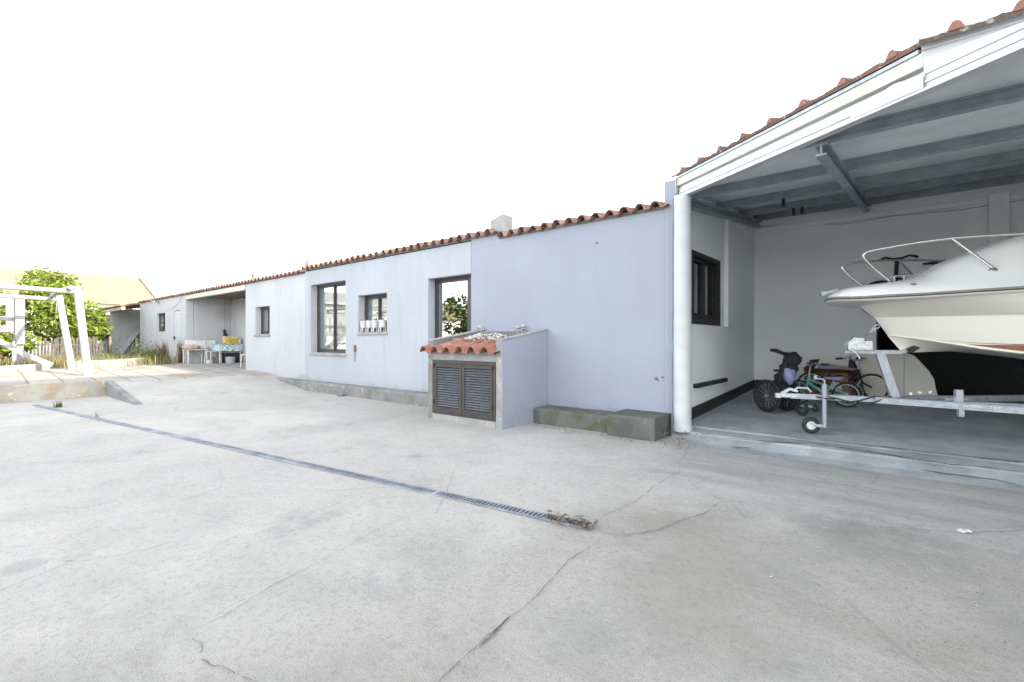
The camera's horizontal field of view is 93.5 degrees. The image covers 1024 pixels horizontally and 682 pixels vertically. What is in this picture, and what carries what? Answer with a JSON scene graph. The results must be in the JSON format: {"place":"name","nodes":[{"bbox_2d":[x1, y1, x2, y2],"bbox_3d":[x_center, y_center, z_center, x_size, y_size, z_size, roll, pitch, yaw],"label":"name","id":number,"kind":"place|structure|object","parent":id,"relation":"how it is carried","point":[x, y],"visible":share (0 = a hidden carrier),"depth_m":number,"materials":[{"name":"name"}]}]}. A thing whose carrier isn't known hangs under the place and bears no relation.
{"place":"outdoors","nodes":[
{"label":"outdoors","id":0,"kind":"place"},
{"bbox_2d":[98,341,107,356],"bbox_3d":[-20.119,0.450,23.669,0.540,0.900,0.540,0,0,40],"label":"water barrel","id":1,"kind":"object","parent":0,"point":[105,343],"visible":0.34,"depth_m":23.58,"materials":[{"name":"grey plastic"}]},
{"bbox_2d":[114,325,139,355],"bbox_3d":[-18.781,0.050,23.597,0.492,1.658,1.235,0,0,28],"label":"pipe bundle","id":2,"kind":"object","parent":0,"point":[132,335],"visible":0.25,"depth_m":23.59,"materials":[{"name":"metal"}]},
{"bbox_2d":[184,340,203,348],"bbox_3d":[-12.133,0.130,18.432,0.117,0.320,0.650,0,0,40],"label":"grey sheet","id":3,"kind":"object","parent":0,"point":[196,342],"visible":0.7,"depth_m":18.47,"materials":[{"name":"white fabric"}]},
{"bbox_2d":[0,0,1018,296],"label":"sky","id":4,"kind":"structure","parent":0,"point":[175,146],"materials":[{"name":"white"}]},
{"bbox_2d":[0,355,1023,681],"bbox_3d":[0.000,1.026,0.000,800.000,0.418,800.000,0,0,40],"label":"courtyard","id":5,"kind":"structure","parent":0,"point":[130,555],"depth_m":2.79,"materials":[{"name":"concrete"}]},
{"bbox_2d":[0,289,31,340],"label":"fig tree","id":6,"kind":"object","parent":5,"relation":"on","point":[2,313],"visible":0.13,"depth_m":19.64,"materials":[{"name":"green plant"}]},
{"bbox_2d":[0,328,41,359],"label":"fig tree","id":7,"kind":"object","parent":5,"relation":"on","point":[4,351],"visible":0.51,"depth_m":17.54,"materials":[{"name":"green plant"}]},
{"bbox_2d":[0,363,49,373],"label":"planter wall","id":8,"kind":"structure","parent":5,"relation":"on","point":[5,369],"depth_m":12.93,"materials":[{"name":"white concrete"}]},
{"bbox_2d":[0,298,52,366],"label":"playhouse","id":9,"kind":"object","parent":5,"relation":"on","point":[14,317],"visible":0.75,"depth_m":14.04,"materials":[{"name":"grey wood"}]},
{"bbox_2d":[0,280,92,375],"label":"pergola","id":10,"kind":"object","parent":5,"relation":"on","point":[77,292],"visible":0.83,"depth_m":11.99,"materials":[{"name":"white paint"}]},
{"bbox_2d":[0,380,111,402],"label":"retaining wall","id":11,"kind":"structure","parent":5,"relation":"on","point":[32,392],"depth_m":10.15,"materials":[{"name":"beige concrete"}]},
{"bbox_2d":[53,401,65,407],"bbox_3d":[-8.441,1.162,8.941,0.320,0.155,0.217,0,0,40],"label":"weed clump","id":12,"kind":"object","parent":5,"relation":"on","point":[60,404],"visible":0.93,"depth_m":8.92,"materials":[{"name":"green plant"}]},
{"bbox_2d":[14,265,113,358],"bbox_3d":[-19.767,-1.171,21.294,5.809,4.177,3.178,0,0,40],"label":"fig tree","id":13,"kind":"object","parent":5,"relation":"on","point":[43,311],"visible":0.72,"depth_m":20.35,"materials":[{"name":"green plant"}]},
{"bbox_2d":[24,336,103,362],"bbox_3d":[-17.950,0.345,19.392,0.130,1.113,2.847,0,0,14],"label":"picket fence","id":14,"kind":"object","parent":5,"relation":"on","point":[45,343],"visible":0.44,"depth_m":19.22,"materials":[{"name":"grey wood"}]},
{"bbox_2d":[0,267,155,354],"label":"house","id":15,"kind":"structure","parent":5,"relation":"on","point":[105,291],"depth_m":34.01,"materials":[{"name":"tile"}]},
{"bbox_2d":[72,327,101,357],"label":"gate","id":16,"kind":"structure","parent":5,"relation":"on","point":[78,347],"depth_m":23.74,"materials":[{"name":"grey wood"}]},
{"bbox_2d":[0,354,178,368],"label":"dry grass","id":17,"kind":"structure","parent":5,"relation":"on","point":[59,363],"depth_m":15.64,"materials":[{"name":"plant"}]},
{"bbox_2d":[84,309,106,337],"bbox_3d":[-21.315,-0.456,23.959,1.837,2.731,1.970,0,0,-37],"label":"leafy bush","id":18,"kind":"object","parent":5,"relation":"on","point":[86,317],"visible":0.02,"depth_m":23.90,"materials":[{"name":"green plant"}]},
{"bbox_2d":[75,358,142,367],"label":"planter wall","id":19,"kind":"structure","parent":5,"relation":"on","point":[78,364],"depth_m":15.39,"materials":[{"name":"white concrete"}]},
{"bbox_2d":[108,336,111,353],"bbox_3d":[-18.117,0.351,21.741,0.250,1.114,0.136,0,0,40],"label":"fence stake","id":20,"kind":"object","parent":5,"relation":"on","point":[109,343],"visible":0.6,"depth_m":21.72,"materials":[{"name":"grey wood"}]},
{"bbox_2d":[55,314,169,364],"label":"weeds","id":21,"kind":"object","parent":5,"relation":"on","point":[115,356],"visible":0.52,"depth_m":18.23,"materials":[{"name":"green plant"}]},
{"bbox_2d":[106,381,141,404],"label":"ramp kerb","id":22,"kind":"structure","parent":5,"relation":"on","point":[115,390],"depth_m":10.16,"materials":[{"name":"grey concrete"}]},
{"bbox_2d":[135,338,137,354],"bbox_3d":[-16.902,0.375,21.696,0.154,1.054,0.136,0,0,40],"label":"fence stake","id":23,"kind":"object","parent":5,"relation":"on","point":[136,341],"visible":0.45,"depth_m":21.64,"materials":[{"name":"grey wood"}]},
{"bbox_2d":[140,346,161,358],"bbox_3d":[-14.399,0.515,19.044,0.982,0.728,1.298,0,0,-26],"label":"weed clump","id":24,"kind":"object","parent":5,"relation":"on","point":[151,351],"visible":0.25,"depth_m":19.02,"materials":[{"name":"green plant"}]},
{"bbox_2d":[148,339,170,359],"bbox_3d":[-14.346,0.403,19.835,1.179,0.964,1.585,0,0,-28],"label":"weed clump","id":25,"kind":"object","parent":5,"relation":"on","point":[163,351],"visible":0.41,"depth_m":19.58,"materials":[{"name":"brown plant"}]},
{"bbox_2d":[176,343,178,362],"bbox_3d":[-12.646,0.465,18.228,0.060,0.741,0.219,0,0,-22],"label":"wooden stake","id":26,"kind":"object","parent":5,"relation":"on","point":[177,354],"visible":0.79,"depth_m":18.22,"materials":[{"name":"grey wood"}]},
{"bbox_2d":[175,340,182,362],"bbox_3d":[-12.592,0.348,18.548,0.759,1.020,0.622,0,0,40],"label":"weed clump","id":27,"kind":"object","parent":5,"relation":"on","point":[180,358],"visible":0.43,"depth_m":18.44,"materials":[{"name":"plant"}]},
{"bbox_2d":[53,269,304,378],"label":"outbuilding","id":28,"kind":"structure","parent":5,"relation":"on","point":[266,323],"depth_m":17.64,"materials":[{"name":"paint"}]},
{"bbox_2d":[159,313,164,331],"bbox_3d":[-14.698,-0.785,20.374,1.146,0.766,0.080,0,0,40],"label":"window","id":29,"kind":"structure","parent":28,"relation":"in","point":[161,316],"depth_m":20.48,"materials":[{"name":"glass"}]},
{"bbox_2d":[173,311,179,356],"bbox_3d":[-13.168,-0.160,18.954,0.740,2.040,0.110,0,0,40],"label":"door","id":30,"kind":"structure","parent":28,"relation":"in","point":[177,313],"depth_m":18.97,"materials":[{"name":"white paint"}]},
{"bbox_2d":[214,300,231,333],"bbox_3d":[-11.462,-0.965,19.223,0.110,1.370,0.841,0,0,40],"label":"hanging aerial","id":31,"kind":"object","parent":28,"relation":"hanging from","point":[224,318],"visible":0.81,"depth_m":19.21,"materials":[{"name":"grey paint"}]},
{"bbox_2d":[254,307,269,335],"bbox_3d":[-7.201,-0.570,14.157,1.014,0.870,0.327,0,0,40],"label":"window","id":32,"kind":"structure","parent":28,"relation":"in","point":[267,309],"depth_m":14.44,"materials":[{"name":"grey metal"}]},
{"bbox_2d":[182,349,208,363],"bbox_3d":[-11.858,0.570,18.041,0.600,0.520,0.700,0,0,40],"label":"side table","id":33,"kind":"object","parent":5,"relation":"on","point":[194,349],"visible":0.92,"depth_m":17.95,"materials":[{"name":"white plastic"}]},
{"bbox_2d":[182,344,200,349],"bbox_3d":[-11.963,0.234,17.973,0.651,0.227,0.649,0,0,40],"label":"cushion","id":34,"kind":"object","parent":33,"relation":"on","point":[191,346],"visible":0.85,"depth_m":17.80,"materials":[{"name":"pink fabric"}]},
{"bbox_2d":[204,340,221,362],"bbox_3d":[-11.316,0.400,18.206,0.512,0.863,0.430,0,0,30],"label":"chair","id":35,"kind":"object","parent":5,"relation":"on","point":[208,343],"visible":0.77,"depth_m":18.25,"materials":[{"name":"white plastic"}]},
{"bbox_2d":[212,350,240,362],"bbox_3d":[-11.008,0.470,18.596,0.800,0.720,0.820,0,0,40],"label":"dining table","id":36,"kind":"object","parent":5,"relation":"on","point":[220,355],"visible":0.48,"depth_m":18.52,"materials":[{"name":"white plastic"}]},
{"bbox_2d":[210,344,243,351],"bbox_3d":[-11.010,0.250,18.591,0.897,0.290,0.908,0,0,40],"label":"tablecloth","id":37,"kind":"object","parent":36,"relation":"on","point":[226,347],"visible":0.9,"depth_m":18.28,"materials":[{"name":"teal fabric"}]},
{"bbox_2d":[222,336,231,343],"bbox_3d":[-11.112,-0.047,18.799,0.280,0.296,0.280,0,0,40],"label":"food sack","id":38,"kind":"object","parent":37,"relation":"on","point":[224,339],"visible":0.73,"depth_m":18.68,"materials":[{"name":"yellow paper"}]},
{"bbox_2d":[226,337,239,343],"bbox_3d":[-10.787,-0.029,18.627,0.320,0.260,0.370,0,0,40],"label":"bottle crate","id":39,"kind":"object","parent":37,"relation":"on","point":[231,339],"visible":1,"depth_m":18.52,"materials":[{"name":"yellow plastic"}]},
{"bbox_2d":[225,357,234,362],"bbox_3d":[-10.604,0.713,18.143,0.360,0.235,0.360,0,0,40],"label":"wash tub","id":40,"kind":"object","parent":5,"relation":"on","point":[229,359],"visible":0.91,"depth_m":18.01,"materials":[{"name":"white plastic"}]},
{"bbox_2d":[221,353,238,362],"bbox_3d":[-10.819,0.650,18.510,0.440,0.360,0.490,0,0,40],"label":"storage bin","id":41,"kind":"object","parent":5,"relation":"on","point":[235,355],"visible":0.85,"depth_m":18.41,"materials":[{"name":"black plastic"}]},
{"bbox_2d":[32,405,586,528],"bbox_3d":[-4.302,1.222,6.190,11.309,0.012,0.093,0,0,32],"label":"channel drain","id":42,"kind":"object","parent":5,"relation":"on","point":[494,505],"visible":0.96,"depth_m":4.36,"materials":[{"name":"metal"}]},
{"bbox_2d":[275,377,427,406],"bbox_3d":[-4.019,1.186,11.164,8.450,0.388,0.269,0,0,40],"label":"concrete ledge","id":43,"kind":"object","parent":5,"relation":"on","point":[410,397],"visible":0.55,"depth_m":10.34,"materials":[{"name":"grey concrete"}]},
{"bbox_2d":[301,228,517,391],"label":"house building","id":44,"kind":"structure","parent":5,"relation":"on","point":[417,295],"depth_m":10.19,"materials":[{"name":"grey paint"}]},
{"bbox_2d":[309,282,345,355],"bbox_3d":[-4.410,-0.531,11.838,1.673,1.773,0.327,0,0,40],"label":"window","id":45,"kind":"structure","parent":44,"relation":"in","point":[331,298],"depth_m":12.07,"materials":[{"name":"brown metal"}]},
{"bbox_2d":[360,320,365,331],"bbox_3d":[-3.295,-0.344,10.719,0.172,0.282,0.169,0,0,40],"label":"plant pot","id":46,"kind":"object","parent":44,"relation":"on","point":[362,324],"visible":0.78,"depth_m":10.66,"materials":[{"name":"white plastic"}]},
{"bbox_2d":[366,319,372,331],"bbox_3d":[-3.124,-0.338,10.577,0.172,0.271,0.169,0,0,40],"label":"plant pot","id":47,"kind":"object","parent":44,"relation":"on","point":[368,324],"visible":0.83,"depth_m":10.51,"materials":[{"name":"white plastic"}]},
{"bbox_2d":[356,294,387,334],"bbox_3d":[-2.977,-0.580,10.648,1.133,0.889,0.327,0,0,40],"label":"window","id":48,"kind":"structure","parent":44,"relation":"in","point":[375,305],"depth_m":10.77,"materials":[{"name":"glass"}]},
{"bbox_2d":[371,318,378,331],"bbox_3d":[-2.967,-0.353,10.447,0.172,0.301,0.169,0,0,40],"label":"plant pot","id":49,"kind":"object","parent":44,"relation":"on","point":[375,323],"visible":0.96,"depth_m":10.39,"materials":[{"name":"white plastic"}]},
{"bbox_2d":[378,316,385,331],"bbox_3d":[-2.767,-0.367,10.281,0.172,0.328,0.169,0,0,40],"label":"plant pot","id":50,"kind":"object","parent":44,"relation":"on","point":[382,322],"visible":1,"depth_m":10.23,"materials":[{"name":"white plastic"}]},
{"bbox_2d":[435,275,469,337],"bbox_3d":[-1.120,-0.080,9.198,0.974,2.256,0.080,0,0,40],"label":"window","id":51,"kind":"structure","parent":44,"relation":"in","point":[452,295],"depth_m":9.19,"materials":[{"name":"glass"}]},
{"bbox_2d":[420,329,547,429],"bbox_3d":[-0.447,0.571,7.570,1.598,1.518,1.234,0,0,40],"label":"utility hut","id":52,"kind":"object","parent":5,"relation":"on","point":[500,383],"visible":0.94,"depth_m":7.15,"materials":[{"name":"white paint"}]},
{"bbox_2d":[433,363,461,414],"bbox_3d":[-0.990,0.731,7.394,0.625,0.761,0.052,0,0,40],"label":"door","id":53,"kind":"structure","parent":52,"relation":"in","point":[437,407],"depth_m":7.39,"materials":[{"name":"grey metal"}]},
{"bbox_2d":[462,365,492,419],"bbox_3d":[-0.503,0.731,6.990,0.625,0.761,0.052,0,0,40],"label":"door","id":54,"kind":"structure","parent":52,"relation":"in","point":[478,414],"depth_m":6.99,"materials":[{"name":"grey metal"}]},
{"bbox_2d":[476,326,483,331],"bbox_3d":[-0.550,-0.213,8.371,0.135,0.107,0.101,0,0,-9],"label":"stone","id":55,"kind":"object","parent":52,"relation":"on","point":[480,328],"visible":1,"depth_m":8.34,"materials":[{"name":"white stone"}]},
{"bbox_2d":[464,333,507,340],"bbox_3d":[-0.433,-0.052,7.546,0.756,0.166,0.329,0,0,40],"label":"rubble","id":56,"kind":"object","parent":52,"relation":"on","point":[474,337],"visible":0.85,"depth_m":7.48,"materials":[{"name":"white stone"}]},
{"bbox_2d":[515,325,525,330],"bbox_3d":[0.148,-0.209,7.795,0.109,0.106,0.204,0,0,-37],"label":"stone","id":57,"kind":"object","parent":52,"relation":"on","point":[519,328],"visible":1,"depth_m":7.79,"materials":[{"name":"white stone"}]},
{"bbox_2d":[539,510,598,529],"bbox_3d":[0.382,1.204,3.263,0.407,0.031,0.235,0,0,40],"label":"debris","id":58,"kind":"object","parent":5,"relation":"on","point":[583,523],"visible":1,"depth_m":3.23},
{"bbox_2d":[471,201,668,412],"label":"annex building","id":59,"kind":"structure","parent":5,"relation":"on","point":[587,291],"depth_m":7.09,"materials":[{"name":"white paint"}]},
{"bbox_2d":[535,405,613,432],"bbox_3d":[0.950,1.186,6.946,1.295,0.388,0.408,0,0,40],"label":"concrete ledge","id":60,"kind":"object","parent":5,"relation":"on","point":[577,418],"visible":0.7,"depth_m":6.84,"materials":[{"name":"grey concrete"}]},
{"bbox_2d":[607,409,670,441],"bbox_3d":[1.653,1.159,6.270,0.630,0.442,0.549,0,0,40],"label":"concrete ledge","id":61,"kind":"object","parent":5,"relation":"on","point":[640,425],"visible":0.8,"depth_m":6.09,"materials":[{"name":"grey concrete"}]},
{"bbox_2d":[645,517,1018,676],"bbox_3d":[1.938,1.223,2.371,2.326,0.006,2.386,0,0,22],"label":"grit","id":62,"kind":"object","parent":5,"relation":"on","point":[901,599],"visible":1,"depth_m":2.29,"materials":[{"name":"grey gravel"}]},
{"bbox_2d":[664,0,1023,434],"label":"open bay building","id":63,"kind":"structure","parent":5,"relation":"on","point":[772,226],"depth_m":6.89,"materials":[{"name":"paint"}]},
{"bbox_2d":[692,250,719,325],"bbox_3d":[2.869,-0.755,7.206,0.105,1.030,1.266,0,0,40],"label":"window","id":64,"kind":"structure","parent":63,"relation":"in","point":[705,269],"depth_m":7.21,"materials":[{"name":"black metal"}]},
{"bbox_2d":[862,254,939,312],"bbox_3d":[6.424,-0.895,7.652,0.286,0.986,1.484,0,0,-42],"label":"bicycle","id":65,"kind":"object","parent":63,"relation":"attached to","point":[896,268],"visible":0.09,"depth_m":7.78,"materials":[{"name":"black metal"}]},
{"bbox_2d":[877,322,1023,401],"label":"boat hull","id":66,"kind":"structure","parent":63,"relation":"in","point":[975,374],"depth_m":8.71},
{"bbox_2d":[956,528,971,532],"bbox_3d":[2.901,1.217,3.094,0.082,0.025,0.060,0,0,1],"label":"paper scrap","id":67,"kind":"object","parent":5,"relation":"on","point":[960,530],"visible":1,"depth_m":3.08,"materials":[{"name":"white paper"}]},
{"bbox_2d":[534,425,736,452],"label":"gravel","id":68,"kind":"structure","parent":0,"point":[652,442],"depth_m":5.82,"materials":[{"name":"grey gravel"}]},
{"bbox_2d":[666,389,1023,491],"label":"bay floor","id":69,"kind":"structure","parent":0,"point":[982,448],"depth_m":5.43,"materials":[{"name":"grey concrete"}]},
{"bbox_2d":[753,349,808,415],"bbox_3d":[3.870,0.562,6.830,0.420,0.912,0.752,0,0,-20],"label":"pushchair","id":70,"kind":"object","parent":69,"relation":"on","point":[767,389],"visible":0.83,"depth_m":6.80,"materials":[{"name":"black fabric"}]},
{"bbox_2d":[773,369,818,411],"bbox_3d":[4.160,0.712,7.046,0.300,0.577,0.620,0,0,-30],"label":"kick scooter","id":71,"kind":"object","parent":69,"relation":"on","point":[809,406],"visible":0.33,"depth_m":6.84,"materials":[{"name":"metal"}]},
{"bbox_2d":[794,362,863,406],"bbox_3d":[4.731,0.651,7.317,0.429,0.651,0.946,0,0,-25],"label":"bicycle","id":72,"kind":"object","parent":69,"relation":"on","point":[808,384],"visible":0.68,"depth_m":7.20,"materials":[{"name":"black metal"}]},
{"bbox_2d":[803,359,856,395],"bbox_3d":[5.228,0.622,7.939,0.600,0.622,0.712,0,0,-36],"label":"motorcycle","id":73,"kind":"object","parent":69,"relation":"on","point":[840,370],"visible":0.37,"depth_m":7.87,"materials":[{"name":"brown metal"}]},
{"bbox_2d":[796,357,887,395],"bbox_3d":[5.274,0.598,7.734,1.183,0.691,0.420,0,0,18],"label":"bicycle","id":74,"kind":"object","parent":69,"relation":"on","point":[801,376],"visible":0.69,"depth_m":7.61,"materials":[{"name":"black metal"}]},
{"bbox_2d":[846,355,868,395],"bbox_3d":[5.639,0.574,7.796,0.454,0.712,0.500,0,0,40],"label":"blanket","id":75,"kind":"object","parent":69,"relation":"on","point":[851,364],"visible":0.32,"depth_m":7.74,"materials":[{"name":"fabric"}]},
{"bbox_2d":[860,353,937,395],"bbox_3d":[6.068,0.556,7.586,0.960,0.738,0.197,0,0,40],"label":"leaning board","id":76,"kind":"object","parent":69,"relation":"on","point":[911,373],"visible":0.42,"depth_m":7.55,"materials":[{"name":"beige laminate"}]},
{"bbox_2d":[775,327,1023,432],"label":"boat trailer","id":77,"kind":"object","parent":69,"relation":"on","point":[960,401],"visible":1,"depth_m":5.41,"materials":[{"name":"metal"}]},
{"bbox_2d":[820,232,1023,358],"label":"motorboat","id":78,"kind":"object","parent":77,"relation":"on","point":[970,301],"visible":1,"depth_m":4.70,"materials":[{"name":"beige plastic"}]},
{"bbox_2d":[942,13,981,19],"bbox_3d":[10.863,-7.231,10.475,2.273,0.781,0.016,0,0,40],"label":"overhead wire","id":79,"kind":"object","parent":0,"point":[962,16],"visible":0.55,"depth_m":10.98,"materials":[{"name":"grey paint"}]},
{"bbox_2d":[942,8,1002,13],"bbox_3d":[10.864,-7.389,10.475,2.273,0.686,0.016,0,0,40],"label":"overhead wire","id":80,"kind":"object","parent":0,"point":[971,12],"visible":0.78,"depth_m":10.89,"materials":[{"name":"grey paint"}]}
]}

